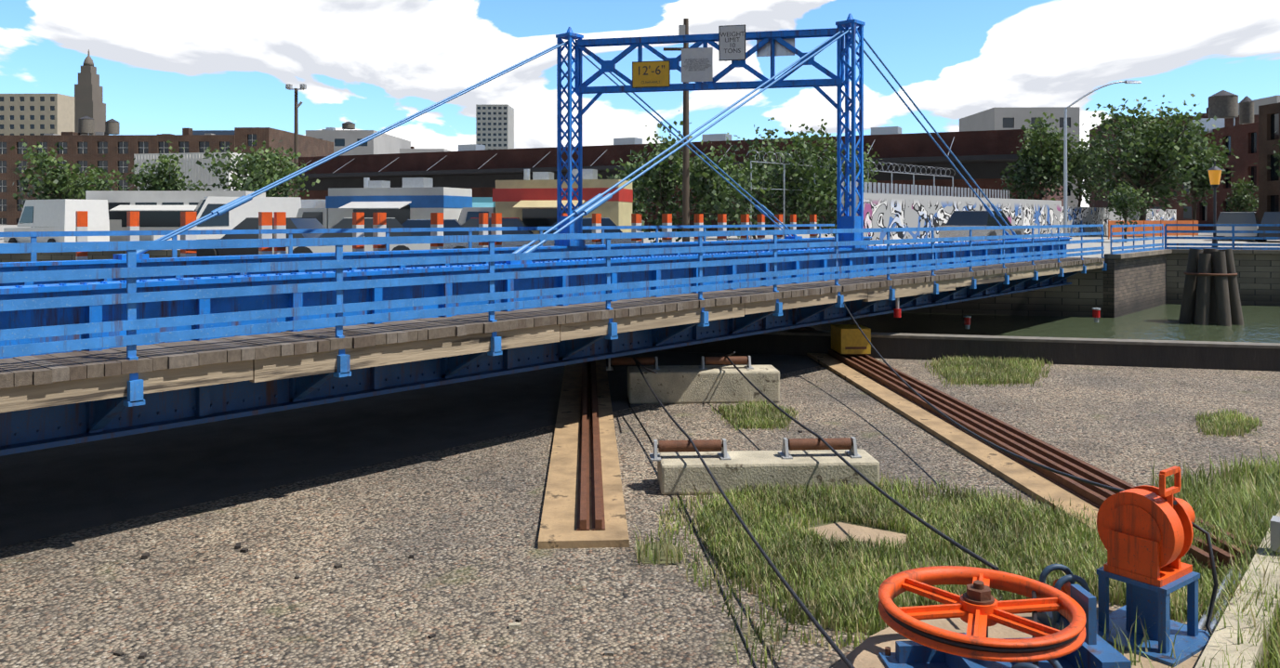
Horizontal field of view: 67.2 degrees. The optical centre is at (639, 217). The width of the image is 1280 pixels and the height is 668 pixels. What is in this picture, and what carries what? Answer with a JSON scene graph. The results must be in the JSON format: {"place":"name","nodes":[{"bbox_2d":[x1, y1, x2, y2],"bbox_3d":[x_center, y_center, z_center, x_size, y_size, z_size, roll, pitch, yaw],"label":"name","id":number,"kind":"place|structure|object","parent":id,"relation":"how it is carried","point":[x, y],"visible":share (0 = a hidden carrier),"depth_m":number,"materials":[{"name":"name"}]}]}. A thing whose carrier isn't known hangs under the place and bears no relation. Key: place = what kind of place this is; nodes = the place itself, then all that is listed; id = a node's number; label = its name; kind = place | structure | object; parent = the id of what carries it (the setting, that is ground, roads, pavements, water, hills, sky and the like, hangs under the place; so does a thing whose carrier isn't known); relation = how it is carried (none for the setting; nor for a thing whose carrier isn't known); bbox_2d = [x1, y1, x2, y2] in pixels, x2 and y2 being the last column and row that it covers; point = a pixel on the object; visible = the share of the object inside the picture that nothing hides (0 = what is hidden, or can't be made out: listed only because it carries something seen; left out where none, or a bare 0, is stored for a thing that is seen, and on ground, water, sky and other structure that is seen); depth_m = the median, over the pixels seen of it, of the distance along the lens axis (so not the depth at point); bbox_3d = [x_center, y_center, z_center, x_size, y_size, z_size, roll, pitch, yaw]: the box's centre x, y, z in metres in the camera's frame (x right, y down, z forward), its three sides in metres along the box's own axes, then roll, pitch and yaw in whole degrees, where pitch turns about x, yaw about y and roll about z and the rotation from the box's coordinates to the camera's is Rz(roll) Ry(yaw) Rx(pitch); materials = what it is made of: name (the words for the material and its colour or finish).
{"place":"outdoors","nodes":[
{"label":"outdoors","id":0,"kind":"place"},
{"bbox_2d":[0,351,821,547],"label":"under bridge dirt","id":1,"kind":"structure","parent":0,"point":[52,492],"depth_m":11.20,"materials":[{"name":"brown soil"}]},
{"bbox_2d":[0,358,1279,667],"bbox_3d":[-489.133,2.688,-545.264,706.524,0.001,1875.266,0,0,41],"label":"gravel ground","id":2,"kind":"structure","parent":0,"point":[470,580],"depth_m":7.67,"materials":[{"name":"grey gravel"}]},
{"bbox_2d":[113,430,818,667],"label":"gravel debris","id":3,"kind":"object","parent":2,"relation":"on","point":[511,626],"visible":0.75,"depth_m":6.33,"materials":[{"name":"stone"}]},
{"bbox_2d":[627,365,879,495],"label":"concrete blocks","id":4,"kind":"structure","parent":2,"relation":"on","point":[677,472],"depth_m":9.62,"materials":[{"name":"concrete"}]},
{"bbox_2d":[606,356,861,461],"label":"rollers","id":5,"kind":"object","parent":4,"relation":"on","point":[789,444],"visible":1,"depth_m":9.61,"materials":[{"name":"orange metal"}]},
{"bbox_2d":[627,351,1079,667],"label":"cables","id":6,"kind":"object","parent":2,"relation":"on","point":[849,665],"visible":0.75,"depth_m":6.45,"materials":[{"name":"metal"}]},
{"bbox_2d":[1031,590,1038,666],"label":"haul rope","id":7,"kind":"object","parent":6,"relation":"on","point":[1034,613],"visible":0.14,"depth_m":5.37,"materials":[{"name":"metal"}]},
{"bbox_2d":[538,326,1258,568],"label":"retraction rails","id":8,"kind":"object","parent":2,"relation":"on","point":[584,506],"visible":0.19,"depth_m":10.50,"materials":[{"name":"orange metal"}]},
{"bbox_2d":[831,324,870,356],"bbox_3d":[3.936,2.291,18.009,0.550,0.506,0.760,0,0,-3],"label":"yellow box","id":9,"kind":"object","parent":8,"relation":"on","point":[849,340],"visible":1,"depth_m":17.64,"materials":[{"name":"yellow metal"}]},
{"bbox_2d":[637,365,1273,667],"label":"dirt patches","id":10,"kind":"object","parent":2,"relation":"on","point":[842,527],"depth_m":8.13,"materials":[{"name":"beige soil"}]},
{"bbox_2d":[631,354,1279,667],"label":"grass","id":11,"kind":"structure","parent":10,"relation":"on","point":[1246,514],"depth_m":7.84,"materials":[{"name":"green plant"}]},
{"bbox_2d":[656,329,1279,371],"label":"bulkhead","id":12,"kind":"object","parent":2,"relation":"on","point":[1246,356],"visible":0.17,"depth_m":17.76,"materials":[{"name":"grey concrete"}]},
{"bbox_2d":[1092,307,1100,322],"bbox_3d":[9.775,2.088,20.620,0.170,0.300,0.166,0,0,41],"label":"nav light bulkhead","id":13,"kind":"object","parent":12,"relation":"on","point":[1096,313],"visible":1,"depth_m":20.57,"materials":[{"name":"red"}]},
{"bbox_2d":[878,584,1131,667],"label":"machine base","id":14,"kind":"object","parent":2,"relation":"on","point":[1099,651],"visible":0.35,"depth_m":5.43,"materials":[{"name":"blue metal"}]},
{"bbox_2d":[878,566,1085,662],"bbox_3d":[1.892,2.141,5.378,1.090,0.205,1.090,0,0,41],"label":"wheel","id":15,"kind":"object","parent":14,"relation":"on","point":[977,607],"visible":0.94,"depth_m":5.31,"materials":[{"name":"orange paint"}]},
{"bbox_2d":[843,302,1218,637],"bbox_3d":[3.471,1.994,10.767,0.328,1.193,10.827,0,0,1],"label":"cable","id":16,"kind":"object","parent":14,"relation":"attached to","point":[1215,581],"visible":0.92,"depth_m":7.21,"materials":[{"name":"rubber"}]},
{"bbox_2d":[1011,659,1062,667],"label":"guide sheave","id":17,"kind":"object","parent":14,"relation":"on","point":[1054,663],"visible":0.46,"depth_m":4.82,"materials":[{"name":"blue paint"}]},
{"bbox_2d":[1037,564,1089,631],"bbox_3d":[2.677,2.403,6.077,0.234,0.370,0.302,0,0,-3],"label":"guide sheave","id":18,"kind":"object","parent":14,"relation":"on","point":[1063,584],"visible":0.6,"depth_m":6.02,"materials":[{"name":"blue paint"}]},
{"bbox_2d":[831,605,1204,667],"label":"concrete pad","id":19,"kind":"object","parent":2,"relation":"on","point":[864,654],"visible":0.2,"depth_m":5.85,"materials":[{"name":"beige concrete"}]},
{"bbox_2d":[1096,466,1210,667],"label":"cable reel stand","id":20,"kind":"object","parent":19,"relation":"on","point":[1145,534],"visible":0.98,"depth_m":5.85,"materials":[{"name":"blue paint"}]},
{"bbox_2d":[1194,509,1279,667],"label":"curb","id":21,"kind":"object","parent":2,"relation":"on","point":[1212,649],"visible":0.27,"depth_m":6.04,"materials":[{"name":"concrete"}]},
{"bbox_2d":[0,249,1279,317],"bbox_3d":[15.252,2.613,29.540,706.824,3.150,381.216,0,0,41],"label":"bank wall","id":22,"kind":"structure","parent":0,"point":[1125,283],"depth_m":28.77,"materials":[{"name":"grey concrete"}]},
{"bbox_2d":[1110,224,1279,254],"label":"bank railing","id":23,"kind":"object","parent":22,"relation":"on","point":[1233,238],"visible":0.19,"depth_m":31.17,"materials":[{"name":"blue metal"}]},
{"bbox_2d":[0,224,1279,258],"bbox_3d":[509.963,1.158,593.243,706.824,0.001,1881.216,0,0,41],"label":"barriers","id":24,"kind":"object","parent":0,"point":[1107,245],"depth_m":47.63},
{"bbox_2d":[0,93,74,135],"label":"beige tower block","id":25,"kind":"structure","parent":24,"relation":"on","point":[31,114],"depth_m":405.77,"materials":[{"name":"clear concrete"}]},
{"bbox_2d":[3,198,109,242],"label":"van","id":26,"kind":"object","parent":24,"relation":"on","point":[52,215],"visible":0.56,"depth_m":43.25,"materials":[{"name":"white metal"}]},
{"bbox_2d":[10,138,130,209],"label":"tree","id":27,"kind":"object","parent":24,"relation":"on","point":[59,184],"visible":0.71,"depth_m":51.59,"materials":[{"name":"green plant"}]},
{"bbox_2d":[74,49,105,135],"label":"skyscraper","id":28,"kind":"structure","parent":24,"relation":"on","point":[88,96],"depth_m":905.10,"materials":[{"name":"stone"}]},
{"bbox_2d":[0,134,235,224],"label":"loft building","id":29,"kind":"structure","parent":24,"relation":"on","point":[118,151],"depth_m":151.87,"materials":[{"name":"brown brick"}]},
{"bbox_2d":[43,90,1253,148],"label":"rooftop clutter","id":30,"kind":"object","parent":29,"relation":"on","point":[1222,105],"visible":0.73,"depth_m":90.64,"materials":[{"name":"metal"}]},
{"bbox_2d":[31,190,265,241],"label":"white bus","id":31,"kind":"object","parent":24,"relation":"on","point":[159,210],"visible":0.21,"depth_m":45.11,"materials":[{"name":"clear metal"}]},
{"bbox_2d":[116,139,215,190],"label":"tree","id":32,"kind":"object","parent":24,"relation":"on","point":[161,179],"visible":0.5,"depth_m":55.89,"materials":[{"name":"green plant"}]},
{"bbox_2d":[133,152,249,190],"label":"building","id":33,"kind":"structure","parent":24,"relation":"on","point":[196,173],"depth_m":75.36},
{"bbox_2d":[192,130,234,134],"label":"glass building","id":34,"kind":"structure","parent":24,"relation":"on","point":[216,132],"depth_m":252.37,"materials":[{"name":"glass"}]},
{"bbox_2d":[152,196,301,240],"bbox_3d":[-17.216,0.434,40.224,5.600,2.591,2.160,0,0,-29],"label":"van","id":35,"kind":"object","parent":24,"relation":"on","point":[234,217],"visible":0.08,"depth_m":39.46,"materials":[{"name":"white metal"}]},
{"bbox_2d":[195,139,319,199],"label":"tree","id":36,"kind":"object","parent":24,"relation":"on","point":[269,170],"visible":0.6,"depth_m":49.45,"materials":[{"name":"green plant"}]},
{"bbox_2d":[196,217,325,256],"bbox_3d":[-11.279,0.714,29.089,4.400,1.432,1.964,0,0,11],"label":"dark car","id":37,"kind":"object","parent":24,"relation":"on","point":[292,223],"visible":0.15,"depth_m":28.36,"materials":[{"name":"dark car paint"},{"name":"glass"},{"name":"black rubber"}]},
{"bbox_2d":[234,127,333,197],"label":"loft building","id":38,"kind":"structure","parent":24,"relation":"on","point":[308,146],"depth_m":155.43,"materials":[{"name":"brown brick"}]},
{"bbox_2d":[285,83,306,197],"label":"light pole","id":39,"kind":"object","parent":24,"relation":"on","point":[303,86],"visible":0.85,"depth_m":60.23,"materials":[{"name":"grey metal"}]},
{"bbox_2d":[300,199,325,208],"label":"box","id":40,"kind":"object","parent":24,"relation":"on","point":[312,204],"depth_m":42.88,"materials":[{"name":"silver metal"}]},
{"bbox_2d":[272,217,430,254],"bbox_3d":[-8.561,0.714,28.529,4.400,1.432,1.964,0,0,-19],"label":"white car","id":41,"kind":"object","parent":24,"relation":"on","point":[347,223],"visible":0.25,"depth_m":27.81,"materials":[{"name":"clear metal"}]},
{"bbox_2d":[305,130,410,156],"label":"white building","id":42,"kind":"structure","parent":24,"relation":"on","point":[380,144],"depth_m":201.35,"materials":[{"name":"clear concrete"}]},
{"bbox_2d":[296,177,472,228],"bbox_3d":[-10.196,0.183,36.666,6.812,3.490,3.272,0,0,16],"label":"food truck","id":43,"kind":"object","parent":24,"relation":"on","point":[416,198],"visible":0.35,"depth_m":35.78,"materials":[{"name":"white metal"}]},
{"bbox_2d":[399,148,450,153],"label":"grey building","id":44,"kind":"structure","parent":24,"relation":"on","point":[406,151],"depth_m":221.02,"materials":[{"name":"clear concrete"}]},
{"bbox_2d":[401,219,478,249],"bbox_3d":[-6.966,0.764,29.994,4.400,1.432,1.964,0,0,-9],"label":"silver car","id":45,"kind":"object","parent":24,"relation":"on","point":[426,223],"visible":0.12,"depth_m":29.30,"materials":[{"name":"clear metal"}]},
{"bbox_2d":[472,197,495,207],"bbox_3d":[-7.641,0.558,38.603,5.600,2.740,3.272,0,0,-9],"label":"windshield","id":46,"kind":"object","parent":24,"relation":"on","point":[482,202],"visible":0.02,"depth_m":38.03,"materials":[{"name":"blue glass"}]},
{"bbox_2d":[475,104,514,149],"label":"high-rise building","id":47,"kind":"structure","parent":24,"relation":"on","point":[494,126],"depth_m":602.15,"materials":[{"name":"white concrete"}]},
{"bbox_2d":[461,217,534,248],"bbox_3d":[-5.143,0.714,30.953,4.400,1.432,1.964,0,0,-4],"label":"car","id":48,"kind":"object","parent":24,"relation":"on","point":[472,222],"visible":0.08,"depth_m":30.23,"materials":[{"name":"grey metal"}]},
{"bbox_2d":[0,237,1071,456],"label":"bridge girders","id":49,"kind":"object","parent":24,"relation":"on","point":[37,428],"visible":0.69,"depth_m":10.94,"materials":[{"name":"blue metal"}]},
{"bbox_2d":[0,257,1104,412],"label":"bridge sidewalks","id":50,"kind":"structure","parent":49,"relation":"attached to","point":[37,381],"depth_m":9.72,"materials":[{"name":"brown wood"}]},
{"bbox_2d":[75,211,817,260],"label":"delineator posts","id":51,"kind":"object","parent":50,"relation":"attached to","point":[265,220],"visible":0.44,"depth_m":17.37,"materials":[{"name":"orange plastic"}]},
{"bbox_2d":[89,270,1081,431],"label":"support brackets","id":52,"kind":"object","parent":50,"relation":"attached to","point":[107,411],"visible":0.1,"depth_m":12.45,"materials":[{"name":"blue metal"}]},
{"bbox_2d":[893,297,901,317],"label":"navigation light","id":53,"kind":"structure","parent":50,"relation":"attached to","point":[897,311],"depth_m":17.83,"materials":[{"name":"red"}]},
{"bbox_2d":[0,224,1107,407],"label":"bridge railings","id":54,"kind":"object","parent":49,"relation":"attached to","point":[131,298],"visible":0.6,"depth_m":10.15,"materials":[{"name":"blue metal"}]},
{"bbox_2d":[113,27,1022,268],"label":"stay cables","id":55,"kind":"object","parent":49,"relation":"on","point":[593,204],"visible":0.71,"depth_m":15.91,"materials":[{"name":"blue metal"}]},
{"bbox_2d":[554,13,866,248],"bbox_3d":[1.278,-1.639,18.846,6.142,4.446,0.595,0,0,13],"label":"gantry frame","id":56,"kind":"object","parent":49,"relation":"on","point":[847,220],"visible":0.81,"depth_m":18.64,"materials":[{"name":"blue metal"}]},
{"bbox_2d":[632,60,670,88],"bbox_3d":[0.218,-2.822,18.946,0.760,0.520,0.054,0,0,13],"label":"clearance sign","id":57,"kind":"object","parent":56,"relation":"attached to","point":[663,78],"visible":0.98,"depth_m":18.92,"materials":[{"name":"yellow metal"}]},
{"bbox_2d":[638,65,664,75],"bbox_3d":[0.230,-2.900,18.913,0.529,0.181,0.001,0,0,13],"label":"sign lettering","id":58,"kind":"object","parent":57,"relation":"attached to","point":[644,73],"visible":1,"depth_m":18.92,"materials":[{"name":"black paint"}]},
{"bbox_2d":[681,47,712,82],"bbox_3d":[1.109,-2.972,18.735,0.620,0.660,0.054,0,0,13],"label":"notice sign","id":59,"kind":"object","parent":56,"relation":"attached to","point":[698,74],"visible":0.98,"depth_m":18.70,"materials":[{"name":"metal"}]},
{"bbox_2d":[683,58,711,70],"bbox_3d":[1.101,-2.974,18.706,0.550,0.238,0.001,0,0,13],"label":"sign lettering","id":60,"kind":"object","parent":59,"relation":"attached to","point":[703,61],"visible":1,"depth_m":18.71,"materials":[{"name":"black paint"}]},
{"bbox_2d":[718,24,745,61],"bbox_3d":[1.784,-3.372,18.576,0.520,0.680,0.054,0,0,13],"label":"weight limit sign","id":61,"kind":"object","parent":56,"relation":"attached to","point":[739,43],"visible":1,"depth_m":18.55,"materials":[{"name":"white metal"}]},
{"bbox_2d":[720,31,744,52],"bbox_3d":[1.776,-3.377,18.547,0.481,0.406,0.001,0,0,13],"label":"sign lettering","id":62,"kind":"object","parent":61,"relation":"attached to","point":[733,41],"visible":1,"depth_m":18.54,"materials":[{"name":"black paint"}]},
{"bbox_2d":[756,29,794,56],"bbox_3d":[2.634,-3.382,18.674,0.740,0.490,0.050,0,0,13],"label":"facing sign","id":63,"kind":"object","parent":56,"relation":"attached to","point":[780,49],"visible":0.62,"depth_m":18.69,"materials":[{"name":"metal"}]},
{"bbox_2d":[458,169,633,234],"bbox_3d":[-3.615,0.083,34.012,6.212,3.690,3.272,0,0,11],"label":"food truck","id":64,"kind":"object","parent":24,"relation":"on","point":[528,202],"visible":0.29,"depth_m":33.26,"materials":[{"name":"beige metal"}]},
{"bbox_2d":[501,217,643,247],"bbox_3d":[-2.152,0.714,28.887,4.400,1.432,1.964,0,0,-4],"label":"grey car","id":65,"kind":"object","parent":24,"relation":"on","point":[605,221],"visible":0.08,"depth_m":28.09,"materials":[{"name":"silver metal"}]},
{"bbox_2d":[597,157,655,238],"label":"tree","id":66,"kind":"object","parent":24,"relation":"on","point":[640,207],"visible":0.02,"depth_m":50.05,"materials":[{"name":"green plant"}]},
{"bbox_2d":[610,120,703,242],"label":"tree","id":67,"kind":"object","parent":24,"relation":"on","point":[660,185],"visible":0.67,"depth_m":41.39,"materials":[{"name":"green plant"}]},
{"bbox_2d":[663,18,698,241],"bbox_3d":[1.840,-2.612,38.214,1.797,10.600,0.493,0,0,-6],"label":"utility pole","id":68,"kind":"object","parent":24,"relation":"on","point":[683,29],"visible":0.58,"depth_m":38.20,"materials":[{"name":"brown wood"}]},
{"bbox_2d":[669,139,770,240],"bbox_3d":[3.164,-0.296,39.457,3.462,5.984,5.622,0,0,-26],"label":"tree","id":69,"kind":"object","parent":24,"relation":"on","point":[705,179],"visible":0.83,"depth_m":38.92,"materials":[{"name":"green plant"}]},
{"bbox_2d":[711,131,805,239],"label":"tree","id":70,"kind":"object","parent":24,"relation":"on","point":[753,152],"visible":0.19,"depth_m":51.56,"materials":[{"name":"green plant"}]},
{"bbox_2d":[719,117,872,237],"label":"tree","id":71,"kind":"object","parent":24,"relation":"on","point":[798,203],"visible":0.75,"depth_m":42.81,"materials":[{"name":"green plant"}]},
{"bbox_2d":[804,142,884,237],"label":"tree","id":72,"kind":"object","parent":24,"relation":"on","point":[828,219],"visible":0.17,"depth_m":46.39,"materials":[{"name":"green plant"}]},
{"bbox_2d":[746,150,955,239],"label":"razor wire fence","id":73,"kind":"object","parent":24,"relation":"on","point":[867,170],"visible":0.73,"depth_m":44.49,"materials":[{"name":"metal"}]},
{"bbox_2d":[841,181,1009,216],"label":"corrugated fence","id":74,"kind":"object","parent":24,"relation":"on","point":[908,190],"visible":0.25,"depth_m":44.51,"materials":[{"name":"metal"}]},
{"bbox_2d":[938,211,1024,242],"bbox_3d":[14.081,0.434,39.529,1.964,1.432,4.400,0,0,41],"label":"parked car","id":75,"kind":"object","parent":24,"relation":"on","point":[970,218],"visible":0.48,"depth_m":38.30,"materials":[{"name":"silver metal"}]},
{"bbox_2d":[994,111,1095,200],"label":"tree","id":76,"kind":"object","parent":24,"relation":"on","point":[1043,165],"visible":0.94,"depth_m":60.77,"materials":[{"name":"green plant"}]},
{"bbox_2d":[1048,138,1119,207],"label":"tree","id":77,"kind":"object","parent":24,"relation":"on","point":[1091,187],"visible":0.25,"depth_m":73.33,"materials":[{"name":"green plant"}]},
{"bbox_2d":[1063,79,1141,237],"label":"cobra street lamp","id":78,"kind":"object","parent":24,"relation":"on","point":[1065,230],"visible":0.85,"depth_m":44.34,"materials":[{"name":"metal"}]},
{"bbox_2d":[1099,179,1158,242],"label":"tree","id":79,"kind":"object","parent":24,"relation":"on","point":[1122,202],"visible":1,"depth_m":45.07,"materials":[{"name":"green plant"}]},
{"bbox_2d":[1046,93,1227,237],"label":"tree","id":80,"kind":"object","parent":24,"relation":"on","point":[1152,153],"visible":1,"depth_m":58.20,"materials":[{"name":"green plant"}]},
{"bbox_2d":[1108,219,1198,239],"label":"construction barrier","id":81,"kind":"object","parent":24,"relation":"on","point":[1160,221],"visible":0.65,"depth_m":53.29,"materials":[{"name":"orange plastic"}]},
{"bbox_2d":[1164,132,1239,220],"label":"tree","id":82,"kind":"object","parent":24,"relation":"on","point":[1202,180],"visible":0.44,"depth_m":66.36,"materials":[{"name":"green plant"}]},
{"bbox_2d":[1206,160,1222,247],"bbox_3d":[18.939,-0.352,31.720,0.425,3.020,0.425,0,0,19],"label":"street lamp","id":83,"kind":"object","parent":24,"relation":"on","point":[1214,173],"visible":0.73,"depth_m":31.68,"materials":[{"name":"metal"}]},
{"bbox_2d":[1220,175,1258,211],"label":"tree","id":84,"kind":"object","parent":24,"relation":"on","point":[1238,201],"visible":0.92,"depth_m":68.63,"materials":[{"name":"green plant"}]},
{"bbox_2d":[1216,211,1279,242],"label":"street car","id":85,"kind":"object","parent":24,"relation":"on","point":[1238,217],"depth_m":47.48,"materials":[{"name":"grey metal"}]},
{"bbox_2d":[1253,130,1279,176],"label":"tree","id":86,"kind":"object","parent":24,"relation":"on","point":[1277,155],"visible":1,"depth_m":51.93,"materials":[{"name":"green plant"}]},
{"bbox_2d":[0,0,1279,207],"label":"sky","id":87,"kind":"structure","parent":0,"point":[163,66],"materials":[{"name":"blue"}]},
{"bbox_2d":[278,126,1063,231],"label":"warehouse","id":88,"kind":"structure","parent":0,"point":[991,142],"depth_m":84.62,"materials":[{"name":"brown brick"}]},
{"bbox_2d":[857,193,1176,246],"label":"graffiti wall","id":89,"kind":"structure","parent":0,"point":[881,210],"depth_m":45.68,"materials":[{"name":"white paint"}]},
{"bbox_2d":[959,106,1079,207],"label":"back building","id":90,"kind":"structure","parent":0,"point":[1001,118],"depth_m":168.42,"materials":[{"name":"grey concrete"}]},
{"bbox_2d":[809,303,1279,343],"bbox_3d":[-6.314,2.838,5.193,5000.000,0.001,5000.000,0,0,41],"label":"canal water","id":91,"kind":"structure","parent":0,"point":[1261,323],"depth_m":25.09,"materials":[{"name":"green liquid"}]},
{"bbox_2d":[963,316,971,329],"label":"nav light","id":92,"kind":"structure","parent":91,"relation":"on","point":[967,321],"depth_m":22.80,"materials":[{"name":"red"}]},
{"bbox_2d":[1178,248,1244,326],"bbox_3d":[15.406,2.521,25.961,1.861,3.382,1.856,0,0,41],"label":"timber dolphin","id":93,"kind":"object","parent":91,"relation":"in","point":[1210,294],"visible":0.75,"depth_m":25.58,"materials":[{"name":"brown wood"}]},
{"bbox_2d":[1089,114,1258,220],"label":"back building","id":94,"kind":"structure","parent":0,"point":[1182,214],"depth_m":141.25,"materials":[{"name":"brown brick"}]},
{"bbox_2d":[1191,122,1258,230],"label":"brick building","id":95,"kind":"structure","parent":0,"point":[1243,142],"depth_m":80.90,"materials":[{"name":"brown brick"}]},
{"bbox_2d":[1238,95,1279,115],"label":"back building","id":96,"kind":"structure","parent":0,"point":[1266,100],"depth_m":211.45,"materials":[{"name":"grey concrete"}]},
{"bbox_2d":[1258,102,1279,223],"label":"brick building","id":97,"kind":"structure","parent":0,"point":[1269,179],"depth_m":62.17,"materials":[{"name":"brown brick"}]}
]}

